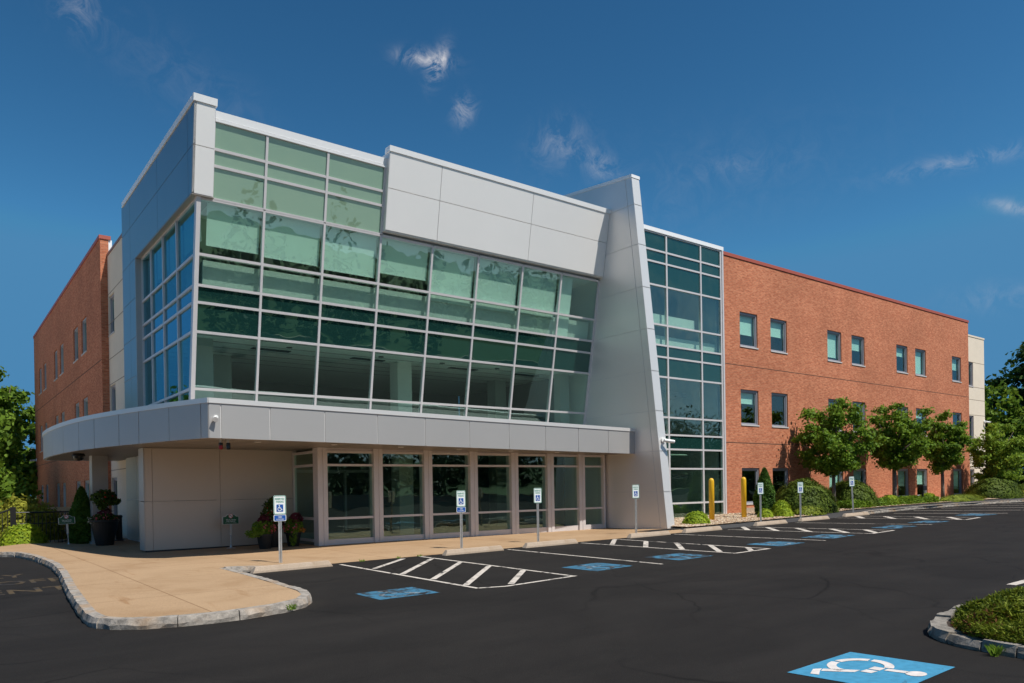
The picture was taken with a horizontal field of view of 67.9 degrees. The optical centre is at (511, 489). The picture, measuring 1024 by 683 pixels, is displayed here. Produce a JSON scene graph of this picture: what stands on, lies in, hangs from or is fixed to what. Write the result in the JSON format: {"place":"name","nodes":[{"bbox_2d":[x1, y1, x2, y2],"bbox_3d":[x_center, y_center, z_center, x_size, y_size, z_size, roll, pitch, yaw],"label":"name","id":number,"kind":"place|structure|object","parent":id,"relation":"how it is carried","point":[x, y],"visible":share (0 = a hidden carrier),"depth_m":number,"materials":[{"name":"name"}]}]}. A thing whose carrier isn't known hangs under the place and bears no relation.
{"place":"outdoors","nodes":[
{"label":"outdoors","id":0,"kind":"place"},
{"bbox_2d":[0,528,682,616],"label":"sidewalk","id":1,"kind":"structure","parent":0,"point":[126,577],"depth_m":17.55,"materials":[{"name":"beige concrete"}]},
{"bbox_2d":[1,507,70,533],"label":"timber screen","id":2,"kind":"object","parent":1,"relation":"on","point":[63,509],"visible":0.09,"depth_m":28.73,"materials":[{"name":"brown wood"}]},
{"bbox_2d":[58,515,74,543],"bbox_3d":[-15.438,1.394,26.370,0.276,1.072,0.453,-1,0,30],"label":"smoke free sign","id":3,"kind":"object","parent":1,"relation":"on","point":[66,519],"visible":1,"depth_m":26.38,"materials":[{"name":"metal"}]},
{"bbox_2d":[67,486,90,543],"bbox_3d":[-15.410,0.932,27.234,1.009,2.179,1.005,-1,0,-37],"label":"columnar evergreen","id":4,"kind":"object","parent":1,"relation":"on","point":[79,529],"visible":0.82,"depth_m":26.95,"materials":[{"name":"green plant"}]},
{"bbox_2d":[88,489,120,545],"bbox_3d":[-13.973,0.925,26.064,0.953,1.928,0.925,-1,0,-8],"label":"flower planter","id":5,"kind":"object","parent":1,"relation":"on","point":[104,524],"visible":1,"depth_m":25.85,"materials":[{"name":"black plastic"}]},
{"bbox_2d":[115,515,123,540],"bbox_3d":[-14.271,1.373,27.605,0.340,0.930,0.340,-1,0,-37],"label":"ash urn","id":6,"kind":"object","parent":1,"relation":"on","point":[119,535],"visible":0.67,"depth_m":27.52,"materials":[{"name":"black plastic"}]},
{"bbox_2d":[222,514,238,548],"bbox_3d":[-8.650,1.260,23.405,0.438,1.065,0.277,-1,0,-8],"label":"smoke free sign","id":7,"kind":"object","parent":1,"relation":"on","point":[230,519],"visible":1,"depth_m":23.39,"materials":[{"name":"metal"}]},
{"bbox_2d":[244,514,276,548],"bbox_3d":[-7.566,1.246,22.828,0.924,1.062,0.718,-1,0,-37],"label":"flower pot","id":8,"kind":"object","parent":1,"relation":"on","point":[263,528],"visible":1,"depth_m":22.75,"materials":[{"name":"green plant"}]},
{"bbox_2d":[260,496,286,547],"bbox_3d":[-7.387,0.980,23.540,0.802,1.584,0.769,-1,0,-37],"label":"flower pot","id":9,"kind":"object","parent":1,"relation":"on","point":[268,509],"visible":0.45,"depth_m":23.34,"materials":[{"name":"green plant"}]},
{"bbox_2d":[273,495,285,562],"bbox_3d":[-5.564,1.000,18.229,0.305,1.740,0.037,-1,0,-37],"label":"parking sign","id":10,"kind":"object","parent":1,"relation":"on","point":[279,504],"visible":0.98,"depth_m":18.22,"materials":[{"name":"metal"}]},
{"bbox_2d":[282,512,305,546],"bbox_3d":[-6.822,1.219,23.646,0.630,1.068,0.751,-1,0,29],"label":"flower pot","id":11,"kind":"object","parent":1,"relation":"on","point":[292,533],"visible":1,"depth_m":23.54,"materials":[{"name":"green plant"}]},
{"bbox_2d":[456,490,465,547],"bbox_3d":[-1.437,0.884,21.456,0.305,1.740,0.037,-1,0,-37],"label":"parking sign","id":12,"kind":"object","parent":1,"relation":"on","point":[460,502],"visible":0.98,"depth_m":21.45,"materials":[{"name":"metal"}]},
{"bbox_2d":[534,488,541,541],"bbox_3d":[0.781,0.808,23.032,0.305,1.740,0.037,-1,0,-37],"label":"parking sign","id":13,"kind":"object","parent":1,"relation":"on","point":[537,496],"visible":0.98,"depth_m":23.03,"materials":[{"name":"metal"}]},
{"bbox_2d":[632,485,638,532],"bbox_3d":[4.187,0.691,25.706,0.305,1.740,0.037,-1,0,-33],"label":"parking sign","id":14,"kind":"object","parent":1,"relation":"on","point":[635,491],"visible":0.98,"depth_m":25.69,"materials":[{"name":"metal"}]},
{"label":"left planting bed","id":15,"kind":"structure","parent":1,"relation":"on","visible":0},
{"bbox_2d":[0,522,49,545],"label":"lime bush","id":16,"kind":"object","parent":15,"relation":"on","point":[26,533],"visible":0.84,"depth_m":25.82,"materials":[{"name":"green plant"}]},
{"bbox_2d":[0,493,66,540],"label":"olive bush","id":17,"kind":"object","parent":15,"relation":"on","point":[20,505],"visible":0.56,"depth_m":27.66,"materials":[{"name":"green plant"}]},
{"bbox_2d":[0,507,68,542],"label":"picket fence","id":18,"kind":"object","parent":15,"relation":"on","point":[12,510],"visible":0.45,"depth_m":26.79,"materials":[{"name":"black plastic"}]},
{"bbox_2d":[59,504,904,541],"bbox_3d":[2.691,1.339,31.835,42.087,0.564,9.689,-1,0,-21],"label":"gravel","id":19,"kind":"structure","parent":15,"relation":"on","point":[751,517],"depth_m":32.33,"materials":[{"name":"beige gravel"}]},
{"bbox_2d":[32,496,797,567],"bbox_3d":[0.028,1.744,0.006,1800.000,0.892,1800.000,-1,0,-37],"label":"ground","id":20,"kind":"structure","parent":0,"point":[680,527],"depth_m":35.47,"materials":[{"name":"brown soil"}]},
{"bbox_2d":[0,366,34,498],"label":"woodland tree","id":21,"kind":"object","parent":20,"relation":"on","point":[11,397],"visible":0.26,"depth_m":59.24,"materials":[{"name":"green plant"}]},
{"bbox_2d":[0,406,37,504],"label":"woodland tree","id":22,"kind":"object","parent":20,"relation":"on","point":[9,443],"visible":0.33,"depth_m":52.44,"materials":[{"name":"green plant"}]},
{"bbox_2d":[0,463,42,506],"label":"woodland tree","id":23,"kind":"object","parent":20,"relation":"on","point":[9,485],"visible":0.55,"depth_m":42.79,"materials":[{"name":"green plant"}]},
{"bbox_2d":[33,92,985,551],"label":"office building","id":24,"kind":"structure","parent":20,"relation":"on","point":[357,346],"depth_m":28.87,"materials":[{"name":"brick"}]},
{"bbox_2d":[72,453,84,460],"bbox_3d":[-14.405,-1.092,25.256,0.400,0.250,0.394,-1,0,-37],"label":"dome camera","id":25,"kind":"object","parent":24,"relation":"attached to","point":[78,456],"visible":1,"depth_m":25.14,"materials":[{"name":"black plastic"}]},
{"bbox_2d":[213,415,217,421],"bbox_3d":[-7.340,-1.774,18.815,0.127,0.177,0.221,-1,0,-19],"label":"security camera","id":26,"kind":"object","parent":24,"relation":"attached to","point":[215,418],"visible":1,"depth_m":18.74,"materials":[{"name":"white plastic"}]},
{"bbox_2d":[218,439,222,449],"bbox_3d":[-7.450,-1.172,19.437,0.140,0.275,0.140,-1,0,-37],"label":"hanging lamp","id":27,"kind":"object","parent":24,"relation":"hanging from","point":[220,444],"visible":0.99,"depth_m":19.40,"materials":[{"name":"metal"}]},
{"bbox_2d":[225,439,230,449],"bbox_3d":[-7.299,-1.174,19.553,0.140,0.275,0.140,-1,0,-37],"label":"hanging lamp","id":28,"kind":"object","parent":24,"relation":"hanging from","point":[228,444],"visible":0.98,"depth_m":19.52,"materials":[{"name":"metal"}]},
{"bbox_2d":[661,437,674,442],"bbox_3d":[5.932,-1.896,28.940,0.518,0.242,0.276,-1,0,-8],"label":"security camera","id":29,"kind":"object","parent":24,"relation":"attached to","point":[663,440],"visible":1,"depth_m":28.84,"materials":[{"name":"white plastic"}]},
{"bbox_2d":[984,381,1023,474],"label":"woodland tree","id":30,"kind":"object","parent":20,"relation":"on","point":[992,415],"visible":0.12,"depth_m":71.13,"materials":[{"name":"green plant"}]},
{"bbox_2d":[984,341,1023,484],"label":"woodland tree","id":31,"kind":"object","parent":20,"relation":"on","point":[1017,377],"visible":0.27,"depth_m":75.36,"materials":[{"name":"green plant"}]},
{"bbox_2d":[985,435,1022,482],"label":"woodland tree","id":32,"kind":"object","parent":20,"relation":"on","point":[991,464],"depth_m":65.52,"materials":[{"name":"green plant"}]},
{"bbox_2d":[0,504,984,586],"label":"driveway","id":33,"kind":"structure","parent":0,"point":[27,570],"depth_m":18.15,"materials":[{"name":"black asphalt"}]},
{"bbox_2d":[0,574,63,594],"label":"road lettering","id":34,"kind":"object","parent":33,"relation":"on","point":[37,589],"visible":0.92,"depth_m":15.25,"materials":[{"name":"grey paint"}]},
{"bbox_2d":[0,552,311,629],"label":"kerb","id":35,"kind":"structure","parent":33,"relation":"on","point":[87,614],"depth_m":10.63,"materials":[{"name":"stone"}]},
{"bbox_2d":[286,603,297,609],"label":"grass tuft","id":36,"kind":"object","parent":35,"relation":"on","point":[293,606],"visible":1,"depth_m":11.12,"materials":[{"name":"green plant"}]},
{"bbox_2d":[862,499,1023,513],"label":"kerb","id":37,"kind":"structure","parent":33,"relation":"on","point":[934,506],"depth_m":40.98,"materials":[{"name":"stone"}]},
{"bbox_2d":[0,502,1023,682],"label":"parking lot","id":38,"kind":"structure","parent":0,"point":[774,614],"depth_m":10.13,"materials":[{"name":"black asphalt"}]},
{"bbox_2d":[224,566,254,571],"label":"notch kerb","id":39,"kind":"structure","parent":38,"relation":"on","point":[245,568],"depth_m":16.58,"materials":[{"name":"stone"}]},
{"bbox_2d":[250,560,331,573],"bbox_3d":[-4.867,1.699,16.867,1.844,0.140,0.178,-2,1,-39],"label":"wheel stop","id":40,"kind":"object","parent":38,"relation":"on","point":[288,567],"visible":1,"depth_m":16.77,"materials":[{"name":"concrete"}]},
{"bbox_2d":[355,587,438,599],"bbox_3d":[-1.935,1.731,12.790,1.140,0.013,0.960,-1,0,-37],"label":"accessible stall marking","id":41,"kind":"object","parent":38,"relation":"on","point":[396,593],"visible":1,"depth_m":12.76,"materials":[{"name":"blue paint"}]},
{"bbox_2d":[339,556,572,587],"bbox_3d":[-1.409,1.693,16.171,2.455,0.021,6.175,-1,0,-37],"label":"hatched bay marking","id":42,"kind":"object","parent":38,"relation":"on","point":[512,581],"visible":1,"depth_m":15.47,"materials":[{"name":"white paint"}]},
{"bbox_2d":[442,545,503,555],"bbox_3d":[-1.005,1.585,20.005,1.894,0.140,0.178,-2,1,-39],"label":"wheel stop","id":43,"kind":"object","parent":38,"relation":"on","point":[472,550],"visible":1,"depth_m":19.89,"materials":[{"name":"concrete"}]},
{"bbox_2d":[522,539,577,547],"bbox_3d":[1.116,1.523,21.757,1.993,0.140,0.178,-2,1,-39],"label":"wheel stop","id":44,"kind":"object","parent":38,"relation":"on","point":[549,543],"visible":1,"depth_m":21.63,"materials":[{"name":"concrete"}]},
{"bbox_2d":[508,549,659,563],"bbox_3d":[1.558,1.605,18.561,0.085,0.002,5.631,-1,0,-36],"label":"stall line","id":45,"kind":"object","parent":38,"relation":"on","point":[585,556],"visible":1,"depth_m":18.32,"materials":[{"name":"white paint"}]},
{"bbox_2d":[562,563,629,570],"bbox_3d":[1.805,1.619,16.086,1.253,0.014,1.048,-1,0,-44],"label":"accessible stall marking","id":46,"kind":"object","parent":38,"relation":"on","point":[597,566],"visible":1,"depth_m":16.05,"materials":[{"name":"blue paint"}]},
{"bbox_2d":[627,531,670,537],"bbox_3d":[4.416,1.425,24.477,1.944,0.140,0.178,-2,1,-39],"label":"wheel stop","id":47,"kind":"object","parent":38,"relation":"on","point":[646,534],"visible":1,"depth_m":24.35,"materials":[{"name":"concrete"}]},
{"bbox_2d":[588,539,769,552],"bbox_3d":[4.247,1.525,20.929,1.705,0.014,5.625,-1,0,-37],"label":"hatched bay marking","id":48,"kind":"object","parent":38,"relation":"on","point":[678,545],"visible":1,"depth_m":20.47,"materials":[{"name":"white paint"}]},
{"bbox_2d":[648,553,711,559],"bbox_3d":[3.924,1.556,17.824,1.310,0.014,1.100,-1,0,-37],"label":"accessible stall marking","id":49,"kind":"object","parent":38,"relation":"on","point":[680,556],"visible":1,"depth_m":17.79,"materials":[{"name":"blue paint"}]},
{"bbox_2d":[682,526,721,532],"bbox_3d":[6.577,1.361,26.260,2.043,0.140,0.178,-2,1,-39],"label":"wheel stop","id":50,"kind":"object","parent":38,"relation":"on","point":[701,529],"visible":1,"depth_m":26.13,"materials":[{"name":"concrete"}]},
{"bbox_2d":[681,534,824,540],"bbox_3d":[7.103,1.440,23.292,0.085,0.004,5.163,-1,0,-42],"label":"stall line","id":51,"kind":"object","parent":38,"relation":"on","point":[752,537],"visible":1,"depth_m":23.01,"materials":[{"name":"white paint"}]},
{"bbox_2d":[753,520,786,525],"bbox_3d":[9.945,1.260,29.220,2.093,0.140,0.178,-2,1,-39],"label":"wheel stop","id":52,"kind":"object","parent":38,"relation":"on","point":[763,523],"visible":1,"depth_m":29.07,"materials":[{"name":"concrete"}]},
{"bbox_2d":[750,541,800,545],"bbox_3d":[7.201,1.458,20.740,1.316,0.015,1.011,-1,0,-41],"label":"accessible stall marking","id":53,"kind":"object","parent":38,"relation":"on","point":[774,543],"visible":1,"depth_m":20.70,"materials":[{"name":"blue paint"}]},
{"bbox_2d":[728,527,894,533],"bbox_3d":[9.954,1.353,25.929,5.344,0.021,1.860,-1,0,44],"label":"hatched bay marking","id":54,"kind":"object","parent":38,"relation":"on","point":[745,528],"visible":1,"depth_m":25.49,"materials":[{"name":"white paint"}]},
{"bbox_2d":[798,516,829,521],"bbox_3d":[12.530,1.182,31.517,2.193,0.140,0.178,-2,1,-39],"label":"wheel stop","id":55,"kind":"object","parent":38,"relation":"on","point":[813,518],"visible":0.99,"depth_m":31.36,"materials":[{"name":"concrete"}]},
{"bbox_2d":[801,534,852,537],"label":"accessible stall marking","id":56,"kind":"object","parent":38,"relation":"on","point":[827,536],"visible":1,"depth_m":22.77,"materials":[{"name":"blue paint"}]},
{"bbox_2d":[842,512,869,516],"bbox_3d":[15.490,1.092,34.228,2.193,0.140,0.178,-2,1,-39],"label":"wheel stop","id":57,"kind":"object","parent":38,"relation":"on","point":[854,514],"visible":0.98,"depth_m":34.07,"materials":[{"name":"concrete"}]},
{"bbox_2d":[788,652,953,682],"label":"foreground stall marking","id":58,"kind":"object","parent":38,"relation":"on","point":[851,667],"visible":1,"depth_m":7.02,"materials":[{"name":"blue paint"}]},
{"bbox_2d":[872,525,913,528],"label":"accessible stall marking","id":59,"kind":"object","parent":38,"relation":"on","point":[894,526],"visible":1,"depth_m":26.29,"materials":[{"name":"blue paint"}]},
{"bbox_2d":[855,516,980,519],"bbox_3d":[16.413,1.157,31.806,5.246,0.024,2.049,-1,0,42],"label":"hatched bay marking","id":60,"kind":"object","parent":38,"relation":"on","point":[888,517],"visible":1,"depth_m":31.46,"materials":[{"name":"white paint"}]},
{"bbox_2d":[908,521,946,522],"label":"accessible stall marking","id":61,"kind":"object","parent":38,"relation":"on","point":[927,521],"visible":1,"depth_m":28.59,"materials":[{"name":"blue paint"}]},
{"bbox_2d":[928,604,1023,658],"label":"island kerb","id":62,"kind":"structure","parent":38,"relation":"on","point":[940,629],"depth_m":7.90,"materials":[{"name":"grey stone"}]},
{"bbox_2d":[947,616,987,638],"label":"island soil","id":63,"kind":"structure","parent":62,"relation":"in","point":[948,623],"depth_m":8.52,"materials":[{"name":"brown soil"}]},
{"bbox_2d":[949,585,1023,643],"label":"juniper ground cover","id":64,"kind":"object","parent":63,"relation":"on","point":[998,616],"visible":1,"depth_m":8.00,"materials":[{"name":"green plant"}]},
{"bbox_2d":[962,514,994,515],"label":"accessible stall marking","id":65,"kind":"object","parent":38,"relation":"on","point":[977,514],"visible":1,"depth_m":32.77,"materials":[{"name":"blue paint"}]},
{"bbox_2d":[984,644,1005,656],"bbox_3d":[4.763,1.571,7.484,0.234,0.117,0.150,-1,0,-25],"label":"grass tuft","id":66,"kind":"object","parent":38,"relation":"on","point":[993,650],"visible":1,"depth_m":7.46,"materials":[{"name":"green plant"}]},
{"bbox_2d":[1008,580,1023,584],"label":"stall line","id":67,"kind":"object","parent":38,"relation":"on","point":[1018,582],"visible":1,"depth_m":12.29,"materials":[{"name":"white paint"}]},
{"bbox_2d":[0,0,1023,465],"label":"sky","id":68,"kind":"structure","parent":0,"point":[872,146],"materials":[{"name":"blue"}]},
{"bbox_2d":[674,496,997,526],"bbox_3d":[24.406,0.646,45.602,49.800,0.761,6.300,-1,0,-37],"label":"planting bed","id":69,"kind":"object","parent":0,"point":[794,516],"visible":0.08,"depth_m":34.16,"materials":[{"name":"brown soil"}]},
{"bbox_2d":[682,511,710,525],"bbox_3d":[7.263,1.134,29.933,1.335,0.660,1.062,-1,0,-37],"label":"lime shrub","id":70,"kind":"object","parent":69,"relation":"on","point":[696,517],"visible":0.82,"depth_m":29.58,"materials":[{"name":"green plant"}]},
{"bbox_2d":[709,478,714,519],"bbox_3d":[8.413,0.461,32.022,0.560,1.925,0.560,-1,0,-37],"label":"bollard","id":71,"kind":"object","parent":69,"relation":"on","point":[711,501],"visible":0.69,"depth_m":31.93,"materials":[{"name":"metal"}]},
{"bbox_2d":[741,477,747,517],"bbox_3d":[10.207,0.388,33.461,0.560,1.925,0.560,-1,0,-37],"label":"bollard","id":72,"kind":"object","parent":69,"relation":"on","point":[743,500],"visible":0.77,"depth_m":33.36,"materials":[{"name":"metal"}]},
{"bbox_2d":[752,467,775,514],"bbox_3d":[11.679,0.121,35.083,1.076,2.375,1.056,-1,0,-37],"label":"columnar evergreen","id":73,"kind":"object","parent":69,"relation":"on","point":[767,497],"visible":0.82,"depth_m":34.81,"materials":[{"name":"green plant"}]},
{"bbox_2d":[757,508,773,519],"bbox_3d":[11.133,1.049,33.417,0.825,0.530,0.736,-1,0,-37],"label":"lime shrub","id":74,"kind":"object","parent":69,"relation":"on","point":[766,513],"visible":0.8,"depth_m":33.16,"materials":[{"name":"green plant"}]},
{"bbox_2d":[772,499,790,514],"bbox_3d":[12.294,0.784,34.750,1.078,0.731,0.919,-1,0,-37],"label":"lime shrub","id":75,"kind":"object","parent":69,"relation":"on","point":[778,503],"visible":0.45,"depth_m":34.58,"materials":[{"name":"green plant"}]},
{"bbox_2d":[774,505,794,518],"bbox_3d":[12.126,0.980,33.917,0.962,0.625,0.826,-1,0,-37],"label":"lime shrub","id":76,"kind":"object","parent":69,"relation":"on","point":[785,510],"visible":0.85,"depth_m":33.65,"materials":[{"name":"green plant"}]},
{"bbox_2d":[775,477,839,512],"bbox_3d":[14.109,0.261,36.636,3.658,1.763,3.052,-1,0,-37],"label":"yew shrub","id":77,"kind":"object","parent":69,"relation":"on","point":[814,494],"visible":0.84,"depth_m":35.66,"materials":[{"name":"green plant"}]},
{"bbox_2d":[793,504,828,517],"bbox_3d":[13.830,0.979,35.235,2.502,0.655,1.198,-1,0,-37],"label":"juniper shrub","id":78,"kind":"object","parent":69,"relation":"on","point":[809,510],"visible":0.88,"depth_m":34.69,"materials":[{"name":"green plant"}]},
{"bbox_2d":[791,396,879,500],"bbox_3d":[16.255,-1.882,38.635,4.008,5.708,4.020,-1,0,-37],"label":"ornamental tree","id":79,"kind":"object","parent":69,"relation":"on","point":[825,438],"visible":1,"depth_m":38.17,"materials":[{"name":"green plant"}]},
{"bbox_2d":[827,480,880,509],"bbox_3d":[17.780,0.224,40.047,3.214,1.597,2.848,-1,0,-37],"label":"yew shrub","id":80,"kind":"object","parent":69,"relation":"on","point":[862,491],"visible":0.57,"depth_m":39.11,"materials":[{"name":"green plant"}]},
{"bbox_2d":[835,493,940,509],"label":"hedge","id":81,"kind":"object","parent":69,"relation":"on","point":[887,501],"visible":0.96,"depth_m":40.53,"materials":[{"name":"green plant"}]},
{"bbox_2d":[883,495,899,505],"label":"lime shrub","id":82,"kind":"object","parent":69,"relation":"on","point":[891,496],"visible":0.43,"depth_m":40.99,"materials":[{"name":"green plant"}]},
{"bbox_2d":[860,402,941,495],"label":"ornamental tree","id":83,"kind":"object","parent":69,"relation":"on","point":[898,450],"visible":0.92,"depth_m":42.02,"materials":[{"name":"green plant"}]},
{"bbox_2d":[918,486,926,503],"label":"post box","id":84,"kind":"object","parent":69,"relation":"on","point":[922,488],"visible":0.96,"depth_m":42.92,"materials":[{"name":"black plastic"}]},
{"bbox_2d":[924,492,937,503],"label":"lime shrub","id":85,"kind":"object","parent":69,"relation":"on","point":[931,494],"visible":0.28,"depth_m":43.77,"materials":[{"name":"green plant"}]},
{"bbox_2d":[914,409,975,497],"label":"ornamental tree","id":86,"kind":"object","parent":69,"relation":"on","point":[955,440],"visible":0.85,"depth_m":45.66,"materials":[{"name":"green plant"}]},
{"bbox_2d":[939,493,987,502],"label":"juniper shrub","id":87,"kind":"object","parent":69,"relation":"on","point":[955,497],"visible":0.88,"depth_m":45.16,"materials":[{"name":"green plant"}]},
{"bbox_2d":[964,476,1023,499],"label":"yew shrub","id":88,"kind":"object","parent":69,"relation":"on","point":[995,487],"visible":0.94,"depth_m":48.58,"materials":[{"name":"green plant"}]},
{"bbox_2d":[965,422,1023,480],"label":"ornamental tree","id":89,"kind":"object","parent":69,"relation":"on","point":[1003,457],"visible":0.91,"depth_m":50.14,"materials":[{"name":"green plant"}]},
{"bbox_2d":[680,498,1023,529],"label":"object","id":90,"kind":"structure","parent":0,"point":[835,514],"depth_m":35.26,"materials":[{"name":"concrete"}]},
{"bbox_2d":[758,483,762,521],"bbox_3d":[9.763,0.578,29.855,0.305,1.740,0.037,-1,0,-27],"label":"parking sign","id":91,"kind":"object","parent":90,"relation":"on","point":[760,488],"visible":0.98,"depth_m":29.86,"materials":[{"name":"metal"}]},
{"bbox_2d":[798,482,802,517],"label":"parking sign","id":92,"kind":"object","parent":90,"relation":"on","point":[800,487],"visible":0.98,"depth_m":31.46,"materials":[{"name":"metal"}]},
{"bbox_2d":[849,476,854,512],"bbox_3d":[15.738,0.242,35.145,0.305,1.741,0.037,-4,1,-20],"label":"parking sign","id":93,"kind":"object","parent":90,"relation":"on","point":[851,482],"visible":0.99,"depth_m":35.14,"materials":[{"name":"metal"}]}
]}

